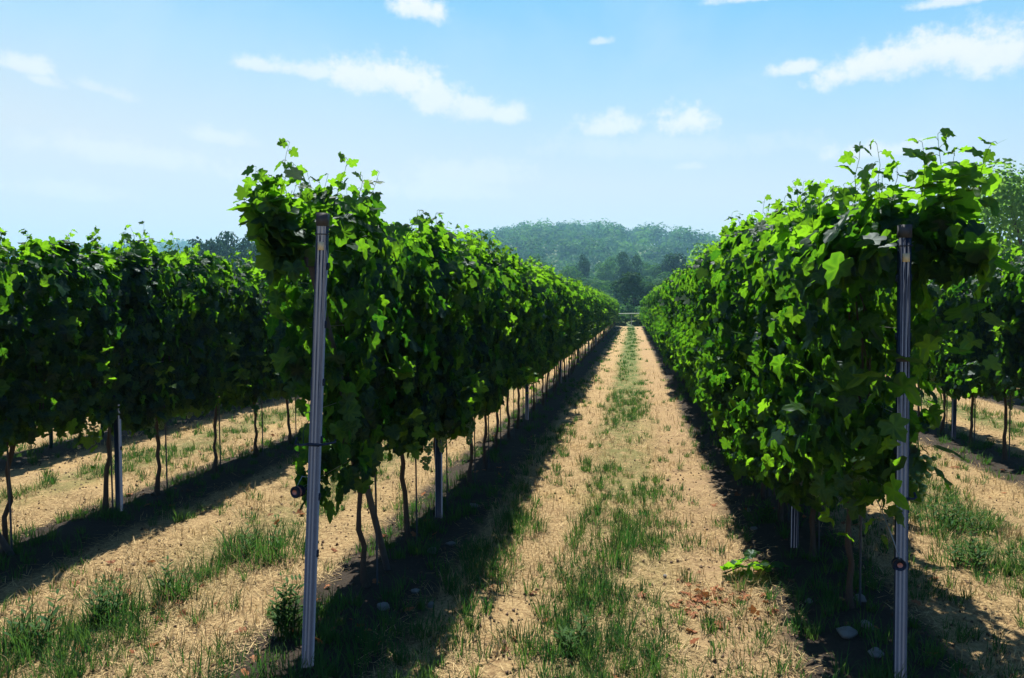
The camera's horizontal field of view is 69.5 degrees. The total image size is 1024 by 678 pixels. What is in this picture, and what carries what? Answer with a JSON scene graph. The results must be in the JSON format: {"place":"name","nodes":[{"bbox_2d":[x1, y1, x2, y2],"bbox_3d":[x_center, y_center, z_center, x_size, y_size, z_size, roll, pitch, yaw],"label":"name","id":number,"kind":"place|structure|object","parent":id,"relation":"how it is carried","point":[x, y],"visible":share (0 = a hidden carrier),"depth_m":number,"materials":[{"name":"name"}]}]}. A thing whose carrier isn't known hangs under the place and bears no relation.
{"place":"outdoors","nodes":[
{"label":"outdoors","id":0,"kind":"place"},
{"bbox_2d":[0,241,1023,677],"bbox_3d":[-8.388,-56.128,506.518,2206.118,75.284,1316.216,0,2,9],"label":"ground","id":1,"kind":"structure","parent":0,"point":[826,641],"depth_m":5.11,"materials":[{"name":"soil"}]},
{"bbox_2d":[0,532,14,555],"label":"brace strut","id":2,"kind":"object","parent":1,"relation":"on","point":[4,544],"visible":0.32,"depth_m":4.59,"materials":[{"name":"grey metal"}]},
{"bbox_2d":[0,261,16,458],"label":"grapevine","id":3,"kind":"object","parent":1,"relation":"on","point":[4,305],"visible":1,"depth_m":4.29,"materials":[{"name":"green plant"}]},
{"bbox_2d":[0,588,97,659],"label":"grass clump","id":4,"kind":"object","parent":1,"relation":"on","point":[45,620],"visible":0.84,"depth_m":3.50,"materials":[{"name":"plant"}]},
{"bbox_2d":[0,227,102,555],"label":"grapevine","id":5,"kind":"object","parent":1,"relation":"on","point":[31,280],"visible":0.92,"depth_m":4.69,"materials":[{"name":"green plant"}]},
{"bbox_2d":[16,225,177,514],"bbox_3d":[-3.048,0.281,5.435,0.917,2.203,1.204,0,2,9],"label":"grapevine","id":6,"kind":"object","parent":1,"relation":"on","point":[110,335],"visible":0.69,"depth_m":5.30,"materials":[{"name":"green plant"}]},
{"bbox_2d":[81,568,137,592],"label":"grass clump","id":7,"kind":"object","parent":1,"relation":"on","point":[104,579],"visible":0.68,"depth_m":4.27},
{"bbox_2d":[57,574,162,631],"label":"grass clump","id":8,"kind":"object","parent":1,"relation":"on","point":[101,606],"visible":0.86,"depth_m":3.77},
{"bbox_2d":[111,299,122,510],"bbox_3d":[-3.015,0.511,5.636,0.059,2.202,0.030,1,3,15],"label":"trellis post","id":9,"kind":"object","parent":1,"relation":"on","point":[118,462],"visible":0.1,"depth_m":5.64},
{"bbox_2d":[91,221,224,495],"bbox_3d":[-2.947,0.211,6.152,0.851,2.313,1.228,0,2,9],"label":"grapevine","id":10,"kind":"object","parent":1,"relation":"on","point":[180,396],"visible":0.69,"depth_m":6.04,"materials":[{"name":"green plant"}]},
{"bbox_2d":[138,555,212,605],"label":"grass clump","id":11,"kind":"object","parent":1,"relation":"on","point":[183,589],"visible":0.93,"depth_m":4.08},
{"bbox_2d":[187,236,223,259],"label":"tree","id":12,"kind":"object","parent":1,"relation":"on","point":[200,252],"visible":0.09,"depth_m":124.90,"materials":[{"name":"green plant"}]},
{"bbox_2d":[178,544,242,579],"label":"grass clump","id":13,"kind":"object","parent":1,"relation":"on","point":[208,566],"visible":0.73,"depth_m":4.47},
{"bbox_2d":[160,238,265,472],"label":"grapevine","id":14,"kind":"object","parent":1,"relation":"on","point":[227,348],"visible":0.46,"depth_m":6.76,"materials":[{"name":"green plant"}]},
{"bbox_2d":[202,238,236,270],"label":"tree","id":15,"kind":"object","parent":1,"relation":"on","point":[217,246],"visible":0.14,"depth_m":126.25,"materials":[{"name":"green plant"}]},
{"bbox_2d":[215,231,252,266],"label":"tree","id":16,"kind":"object","parent":1,"relation":"on","point":[242,246],"visible":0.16,"depth_m":130.95,"materials":[{"name":"green plant"}]},
{"bbox_2d":[234,241,262,280],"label":"tree","id":17,"kind":"object","parent":1,"relation":"on","point":[255,252],"visible":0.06,"depth_m":122.24,"materials":[{"name":"green plant"}]},
{"bbox_2d":[217,249,304,456],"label":"grapevine","id":18,"kind":"object","parent":1,"relation":"on","point":[271,385],"visible":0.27,"depth_m":7.33,"materials":[{"name":"green plant"}]},
{"bbox_2d":[201,511,329,567],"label":"grass clump","id":19,"kind":"object","parent":1,"relation":"on","point":[256,541],"visible":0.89,"depth_m":4.78,"materials":[{"name":"plant"}]},
{"bbox_2d":[258,572,320,642],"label":"tall weed","id":20,"kind":"object","parent":1,"relation":"on","point":[283,614],"visible":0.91,"depth_m":3.49,"materials":[{"name":"green plant"}]},
{"bbox_2d":[259,269,325,443],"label":"grapevine","id":21,"kind":"object","parent":1,"relation":"on","point":[303,284],"visible":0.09,"depth_m":8.49,"materials":[{"name":"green plant"}]},
{"bbox_2d":[257,645,342,677],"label":"grass clump","id":22,"kind":"object","parent":1,"relation":"on","point":[284,662],"visible":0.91,"depth_m":3.13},
{"bbox_2d":[290,213,335,667],"bbox_3d":[-0.847,0.585,3.139,0.167,2.231,0.145,-2,3,-40],"label":"trellis post","id":23,"kind":"object","parent":1,"relation":"on","point":[317,384],"visible":1,"depth_m":3.12,"materials":[{"name":"metal"}]},
{"bbox_2d":[228,138,450,587],"bbox_3d":[-0.849,0.286,3.832,0.768,2.327,1.625,0,2,9],"label":"grapevine","id":24,"kind":"object","parent":1,"relation":"on","point":[362,301],"visible":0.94,"depth_m":3.44,"materials":[{"name":"green plant"}]},
{"bbox_2d":[304,252,390,570],"bbox_3d":[-0.807,0.534,3.820,0.050,1.891,1.218,0,2,7],"label":"brace strut","id":25,"kind":"object","parent":1,"relation":"on","point":[381,544],"visible":0.37,"depth_m":4.06,"materials":[{"name":"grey wood"}]},
{"bbox_2d":[4,217,720,315],"bbox_3d":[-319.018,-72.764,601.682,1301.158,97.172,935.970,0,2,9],"label":"forest","id":26,"kind":"object","parent":1,"relation":"on","point":[528,240],"visible":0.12,"depth_m":427.28,"materials":[{"name":"green plant"}]},
{"bbox_2d":[331,616,394,668],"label":"grass clump","id":27,"kind":"object","parent":1,"relation":"on","point":[372,641],"visible":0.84,"depth_m":3.38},
{"bbox_2d":[366,210,469,541],"bbox_3d":[-0.710,0.277,4.866,0.854,2.261,1.311,0,2,9],"label":"grapevine","id":28,"kind":"object","parent":1,"relation":"on","point":[451,292],"visible":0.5,"depth_m":4.75,"materials":[{"name":"green plant"}]},
{"bbox_2d":[435,438,442,517],"bbox_3d":[-0.538,0.506,5.414,0.059,2.202,0.030,1,2,12],"label":"trellis post","id":29,"kind":"object","parent":1,"relation":"on","point":[438,484],"visible":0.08,"depth_m":5.42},
{"bbox_2d":[406,210,495,509],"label":"grapevine","id":30,"kind":"object","parent":1,"relation":"on","point":[471,370],"visible":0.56,"depth_m":5.34,"materials":[{"name":"green plant"}]},
{"bbox_2d":[447,224,517,486],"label":"grapevine","id":31,"kind":"object","parent":1,"relation":"on","point":[494,315],"visible":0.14,"depth_m":6.31,"materials":[{"name":"green plant"}]},
{"bbox_2d":[456,543,520,582],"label":"grass clump","id":32,"kind":"object","parent":1,"relation":"on","point":[492,567],"visible":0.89,"depth_m":4.46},
{"bbox_2d":[466,231,537,469],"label":"grapevine","id":33,"kind":"object","parent":1,"relation":"on","point":[511,297],"visible":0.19,"depth_m":7.12,"materials":[{"name":"green plant"}]},
{"bbox_2d":[17,434,1005,677],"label":"fallen leaves","id":34,"kind":"object","parent":1,"relation":"on","point":[689,611],"visible":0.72,"depth_m":3.98,"materials":[{"name":"brown plant"}]},
{"bbox_2d":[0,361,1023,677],"bbox_3d":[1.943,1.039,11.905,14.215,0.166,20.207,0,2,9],"label":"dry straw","id":35,"kind":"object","parent":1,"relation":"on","point":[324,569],"visible":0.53,"depth_m":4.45,"materials":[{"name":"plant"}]},
{"bbox_2d":[1,402,1023,677],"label":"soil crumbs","id":36,"kind":"object","parent":1,"relation":"on","point":[507,558],"visible":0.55,"depth_m":4.36,"materials":[{"name":"soil"}]},
{"bbox_2d":[494,245,530,451],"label":"grapevine","id":37,"kind":"object","parent":1,"relation":"on","point":[524,279],"visible":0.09,"depth_m":7.92,"materials":[{"name":"green plant"}]},
{"bbox_2d":[488,501,545,537],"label":"grass clump","id":38,"kind":"object","parent":1,"relation":"on","point":[510,518],"visible":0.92,"depth_m":5.35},
{"bbox_2d":[26,288,1009,447],"bbox_3d":[5.141,-0.865,31.586,13.712,2.246,56.288,0,2,9],"label":"vine foliage","id":39,"kind":"object","parent":1,"relation":"on","point":[51,432],"depth_m":8.17,"materials":[{"name":"green plant"}]},
{"bbox_2d":[495,253,545,438],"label":"grapevine","id":40,"kind":"object","parent":1,"relation":"on","point":[531,356],"visible":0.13,"depth_m":8.64,"materials":[{"name":"green plant"}]},
{"bbox_2d":[488,614,554,656],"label":"grass clump","id":41,"kind":"object","parent":1,"relation":"on","point":[513,632],"visible":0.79,"depth_m":3.56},
{"bbox_2d":[525,383,528,419],"bbox_3d":[0.206,0.306,10.152,0.059,2.202,0.030,0,2,9],"label":"trellis post","id":42,"kind":"object","parent":1,"relation":"on","point":[526,403],"visible":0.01,"depth_m":10.16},
{"bbox_2d":[516,258,551,428],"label":"grapevine","id":43,"kind":"object","parent":1,"relation":"on","point":[540,312],"visible":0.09,"depth_m":9.45,"materials":[{"name":"green plant"}]},
{"bbox_2d":[525,254,551,269],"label":"tree","id":44,"kind":"object","parent":1,"relation":"on","point":[544,263],"visible":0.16,"depth_m":192.27,"materials":[{"name":"green plant"}]},
{"bbox_2d":[523,258,558,419],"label":"grapevine","id":45,"kind":"object","parent":1,"relation":"on","point":[543,334],"visible":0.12,"depth_m":10.20,"materials":[{"name":"green plant"}]},
{"bbox_2d":[529,265,563,412],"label":"grapevine","id":46,"kind":"object","parent":1,"relation":"on","point":[548,345],"visible":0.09,"depth_m":10.94,"materials":[{"name":"green plant"}]},
{"bbox_2d":[531,261,571,405],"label":"grapevine","id":47,"kind":"object","parent":1,"relation":"on","point":[561,288],"visible":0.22,"depth_m":11.60,"materials":[{"name":"green plant"}]},
{"bbox_2d":[543,267,575,397],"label":"grapevine","id":48,"kind":"object","parent":1,"relation":"on","point":[566,309],"visible":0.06,"depth_m":12.71,"materials":[{"name":"green plant"}]},
{"bbox_2d":[553,272,581,393],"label":"grapevine","id":49,"kind":"object","parent":1,"relation":"on","point":[573,313],"visible":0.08,"depth_m":13.42,"materials":[{"name":"green plant"}]},
{"bbox_2d":[555,270,579,388],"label":"grapevine","id":50,"kind":"object","parent":1,"relation":"on","point":[576,295],"visible":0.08,"depth_m":14.00,"materials":[{"name":"green plant"}]},
{"bbox_2d":[554,266,584,280],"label":"tree","id":51,"kind":"object","parent":1,"relation":"on","point":[567,272],"visible":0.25,"depth_m":171.87,"materials":[{"name":"green plant"}]},
{"bbox_2d":[559,277,581,383],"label":"grapevine","id":52,"kind":"object","parent":1,"relation":"on","point":[579,314],"visible":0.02,"depth_m":14.90,"materials":[{"name":"green plant"}]},
{"bbox_2d":[562,278,583,380],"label":"grapevine","id":53,"kind":"object","parent":1,"relation":"on","point":[580,303],"visible":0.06,"depth_m":15.60,"materials":[{"name":"green plant"}]},
{"bbox_2d":[564,276,586,376],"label":"grapevine","id":54,"kind":"object","parent":1,"relation":"on","point":[575,285],"visible":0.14,"depth_m":16.12,"materials":[{"name":"green plant"}]},
{"bbox_2d":[570,285,587,373],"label":"grapevine","id":55,"kind":"object","parent":1,"relation":"on","point":[581,331],"visible":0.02,"depth_m":17.25,"materials":[{"name":"green plant"}]},
{"bbox_2d":[573,253,590,279],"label":"tree","id":56,"kind":"object","parent":1,"relation":"on","point":[585,265],"visible":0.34,"depth_m":178.65,"materials":[{"name":"green plant"}]},
{"bbox_2d":[573,278,590,368],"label":"grapevine","id":57,"kind":"object","parent":1,"relation":"on","point":[588,296],"visible":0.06,"depth_m":18.73,"materials":[{"name":"green plant"}]},
{"bbox_2d":[572,279,592,371],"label":"grapevine","id":58,"kind":"object","parent":1,"relation":"on","point":[586,307],"visible":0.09,"depth_m":18.09,"materials":[{"name":"green plant"}]},
{"bbox_2d":[539,610,628,660],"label":"grass clump","id":59,"kind":"object","parent":1,"relation":"on","point":[579,627],"visible":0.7,"depth_m":3.50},
{"bbox_2d":[576,278,593,365],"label":"grapevine","id":60,"kind":"object","parent":1,"relation":"on","point":[589,309],"visible":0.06,"depth_m":19.44,"materials":[{"name":"green plant"}]},
{"bbox_2d":[563,564,619,600],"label":"grass clump","id":61,"kind":"object","parent":1,"relation":"on","point":[598,585],"visible":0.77,"depth_m":4.15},
{"bbox_2d":[580,277,608,293],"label":"tree","id":62,"kind":"object","parent":1,"relation":"on","point":[592,284],"visible":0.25,"depth_m":147.37,"materials":[{"name":"green plant"}]},
{"bbox_2d":[588,287,600,355],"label":"grapevine","id":63,"kind":"object","parent":1,"relation":"on","point":[597,303],"visible":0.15,"depth_m":23.99,"materials":[{"name":"green plant"}]},
{"bbox_2d":[591,289,603,352],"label":"grapevine","id":64,"kind":"object","parent":1,"relation":"on","point":[599,307],"visible":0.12,"depth_m":25.30,"materials":[{"name":"green plant"}]},
{"bbox_2d":[593,256,616,284],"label":"tree","id":65,"kind":"object","parent":1,"relation":"on","point":[602,274],"visible":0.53,"depth_m":187.36,"materials":[{"name":"green plant"}]},
{"bbox_2d":[587,526,638,568],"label":"grass clump","id":66,"kind":"object","parent":1,"relation":"on","point":[618,556],"visible":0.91,"depth_m":4.62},
{"bbox_2d":[598,280,631,305],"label":"tree","id":67,"kind":"object","parent":1,"relation":"on","point":[607,286],"visible":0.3,"depth_m":133.35,"materials":[{"name":"green plant"}]},
{"bbox_2d":[603,509,648,549],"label":"grass clump","id":68,"kind":"object","parent":1,"relation":"on","point":[627,536],"visible":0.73,"depth_m":4.93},
{"bbox_2d":[615,314,637,325],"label":"bush","id":69,"kind":"object","parent":1,"relation":"on","point":[626,317],"visible":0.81,"depth_m":63.85,"materials":[{"name":"green plant"}]},
{"bbox_2d":[613,252,644,285],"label":"tree","id":70,"kind":"object","parent":1,"relation":"on","point":[627,267],"visible":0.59,"depth_m":180.79,"materials":[{"name":"green plant"}]},
{"bbox_2d":[607,271,660,309],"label":"tree","id":71,"kind":"object","parent":1,"relation":"on","point":[626,286],"visible":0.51,"depth_m":92.93,"materials":[{"name":"green plant"}]},
{"bbox_2d":[639,261,661,298],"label":"tree","id":72,"kind":"object","parent":1,"relation":"on","point":[649,270],"visible":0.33,"depth_m":189.38,"materials":[{"name":"green plant"}]},
{"bbox_2d":[642,272,672,285],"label":"tree","id":73,"kind":"object","parent":1,"relation":"on","point":[658,280],"visible":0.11,"depth_m":147.02,"materials":[{"name":"green plant"}]},
{"bbox_2d":[651,279,665,349],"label":"grapevine","id":74,"kind":"object","parent":1,"relation":"on","point":[657,308],"visible":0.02,"depth_m":18.66,"materials":[{"name":"green plant"}]},
{"bbox_2d":[652,252,686,279],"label":"tree","id":75,"kind":"object","parent":1,"relation":"on","point":[670,264],"visible":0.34,"depth_m":158.55,"materials":[{"name":"green plant"}]},
{"bbox_2d":[655,270,685,369],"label":"grapevine","id":76,"kind":"object","parent":1,"relation":"on","point":[664,335],"visible":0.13,"depth_m":13.47,"materials":[{"name":"green plant"}]},
{"bbox_2d":[654,264,687,382],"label":"grapevine","id":77,"kind":"object","parent":1,"relation":"on","point":[671,277],"visible":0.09,"depth_m":15.24,"materials":[{"name":"green plant"}]},
{"bbox_2d":[666,260,691,364],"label":"grapevine","id":78,"kind":"object","parent":1,"relation":"on","point":[672,302],"visible":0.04,"depth_m":12.80,"materials":[{"name":"green plant"}]},
{"bbox_2d":[671,268,691,372],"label":"grapevine","id":79,"kind":"object","parent":1,"relation":"on","point":[676,367],"visible":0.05,"depth_m":11.35,"materials":[{"name":"green plant"}]},
{"bbox_2d":[675,566,698,583],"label":"grass clump","id":80,"kind":"object","parent":1,"relation":"on","point":[686,574],"visible":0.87,"depth_m":4.31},
{"bbox_2d":[669,246,710,380],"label":"grapevine","id":81,"kind":"object","parent":1,"relation":"on","point":[674,345],"visible":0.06,"depth_m":10.78,"materials":[{"name":"green plant"}]},
{"bbox_2d":[677,245,717,411],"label":"grapevine","id":82,"kind":"object","parent":1,"relation":"on","point":[689,347],"visible":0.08,"depth_m":8.41,"materials":[{"name":"green plant"}]},
{"bbox_2d":[675,236,721,391],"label":"grapevine","id":83,"kind":"object","parent":1,"relation":"on","point":[678,351],"visible":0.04,"depth_m":9.39,"materials":[{"name":"green plant"}]},
{"bbox_2d":[684,240,717,264],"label":"tree","id":84,"kind":"object","parent":1,"relation":"on","point":[697,248],"visible":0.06,"depth_m":94.89,"materials":[{"name":"green plant"}]},
{"bbox_2d":[682,240,720,337],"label":"grapevine","id":85,"kind":"object","parent":1,"relation":"on","point":[685,314],"visible":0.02,"depth_m":9.76,"materials":[{"name":"green plant"}]},
{"bbox_2d":[692,243,735,454],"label":"grapevine","id":86,"kind":"object","parent":1,"relation":"on","point":[704,301],"visible":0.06,"depth_m":7.57,"materials":[{"name":"green plant"}]},
{"bbox_2d":[693,211,762,418],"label":"grapevine","id":87,"kind":"object","parent":1,"relation":"on","point":[704,269],"visible":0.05,"depth_m":6.53,"materials":[{"name":"green plant"}]},
{"bbox_2d":[698,194,793,497],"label":"grapevine","id":88,"kind":"object","parent":1,"relation":"on","point":[709,354],"visible":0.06,"depth_m":5.78,"materials":[{"name":"green plant"}]},
{"bbox_2d":[720,549,789,580],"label":"cut vine shoot","id":89,"kind":"object","parent":1,"relation":"on","point":[748,554],"visible":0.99,"depth_m":4.33,"materials":[{"name":"green plant"}]},
{"bbox_2d":[696,212,820,521],"bbox_3d":[1.922,0.223,5.382,1.096,2.333,1.229,0,2,9],"label":"grapevine","id":90,"kind":"object","parent":1,"relation":"on","point":[723,310],"visible":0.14,"depth_m":5.07,"materials":[{"name":"green plant"}]},
{"bbox_2d":[747,499,786,523],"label":"grass clump","id":91,"kind":"object","parent":1,"relation":"on","point":[766,510],"visible":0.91,"depth_m":5.45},
{"bbox_2d":[790,359,798,547],"bbox_3d":[1.823,0.536,4.735,0.059,2.202,0.030,1,3,14],"label":"trellis post","id":92,"kind":"object","parent":1,"relation":"on","point":[794,537],"depth_m":4.75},
{"bbox_2d":[722,177,944,559],"bbox_3d":[1.873,0.237,4.407,1.101,2.371,1.229,0,2,9],"label":"grapevine","id":93,"kind":"object","parent":1,"relation":"on","point":[750,259],"visible":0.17,"depth_m":4.34,"materials":[{"name":"green plant"}]},
{"bbox_2d":[836,626,857,639],"bbox_3d":[1.579,1.385,3.467,0.089,0.062,0.101,0,2,4],"label":"stone","id":94,"kind":"object","parent":1,"relation":"on","point":[847,632],"visible":0.97,"depth_m":3.45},
{"bbox_2d":[868,647,883,657],"bbox_3d":[1.624,1.400,3.294,0.069,0.048,0.068,-1,2,-12],"label":"stone","id":95,"kind":"object","parent":1,"relation":"on","point":[876,652],"visible":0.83,"depth_m":3.28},
{"bbox_2d":[753,128,1016,608],"bbox_3d":[1.668,0.278,3.590,0.904,2.360,1.504,0,2,9],"label":"grapevine","id":96,"kind":"object","parent":1,"relation":"on","point":[841,272],"visible":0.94,"depth_m":3.13,"materials":[{"name":"green plant"}]},
{"bbox_2d":[866,224,916,677],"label":"trellis post","id":97,"kind":"object","parent":1,"relation":"on","point":[903,333],"visible":0.88,"depth_m":3.04,"materials":[{"name":"metal"}]},
{"bbox_2d":[894,345,939,416],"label":"grapevine","id":98,"kind":"object","parent":1,"relation":"on","point":[927,379],"depth_m":9.47,"materials":[{"name":"green plant"}]},
{"bbox_2d":[917,277,969,433],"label":"grapevine","id":99,"kind":"object","parent":1,"relation":"on","point":[933,370],"visible":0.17,"depth_m":9.02,"materials":[{"name":"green plant"}]},
{"bbox_2d":[908,491,996,537],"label":"grass","id":100,"kind":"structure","parent":1,"relation":"on","point":[945,513],"depth_m":5.33,"materials":[{"name":"green plant"}]},
{"bbox_2d":[951,398,956,438],"bbox_3d":[5.216,0.378,8.696,0.059,2.202,0.030,0,2,6],"label":"trellis post","id":101,"kind":"object","parent":1,"relation":"on","point":[953,417],"visible":0.08,"depth_m":8.71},
{"bbox_2d":[928,248,1005,446],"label":"grapevine","id":102,"kind":"object","parent":1,"relation":"on","point":[957,385],"visible":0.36,"depth_m":8.19,"materials":[{"name":"green plant"}]},
{"bbox_2d":[922,527,1012,572],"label":"grass","id":103,"kind":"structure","parent":1,"relation":"on","point":[971,552],"depth_m":4.60,"materials":[{"name":"green plant"}]},
{"bbox_2d":[955,158,1023,254],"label":"tree","id":104,"kind":"object","parent":1,"relation":"on","point":[1004,191],"visible":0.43,"depth_m":31.62,"materials":[{"name":"green plant"}]},
{"bbox_2d":[962,238,1023,460],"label":"grapevine","id":105,"kind":"object","parent":1,"relation":"on","point":[986,377],"visible":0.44,"depth_m":7.49,"materials":[{"name":"green plant"}]},
{"bbox_2d":[984,243,1023,406],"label":"grapevine","id":106,"kind":"object","parent":1,"relation":"on","point":[1015,323],"visible":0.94,"depth_m":6.96,"materials":[{"name":"green plant"}]},
{"bbox_2d":[992,541,1023,577],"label":"grass clump","id":107,"kind":"object","parent":1,"relation":"on","point":[1014,558],"visible":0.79,"depth_m":4.58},
{"bbox_2d":[994,521,1023,538],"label":"grass clump","id":108,"kind":"object","parent":1,"relation":"on","point":[1017,530],"visible":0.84,"depth_m":5.17,"materials":[{"name":"plant"}]},
{"bbox_2d":[0,327,1023,677],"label":"grass","id":109,"kind":"structure","parent":0,"point":[82,637],"depth_m":4.23,"materials":[{"name":"plant"}]},
{"bbox_2d":[0,0,1023,248],"label":"sky","id":110,"kind":"structure","parent":0,"point":[115,114],"materials":[{"name":"blue"}]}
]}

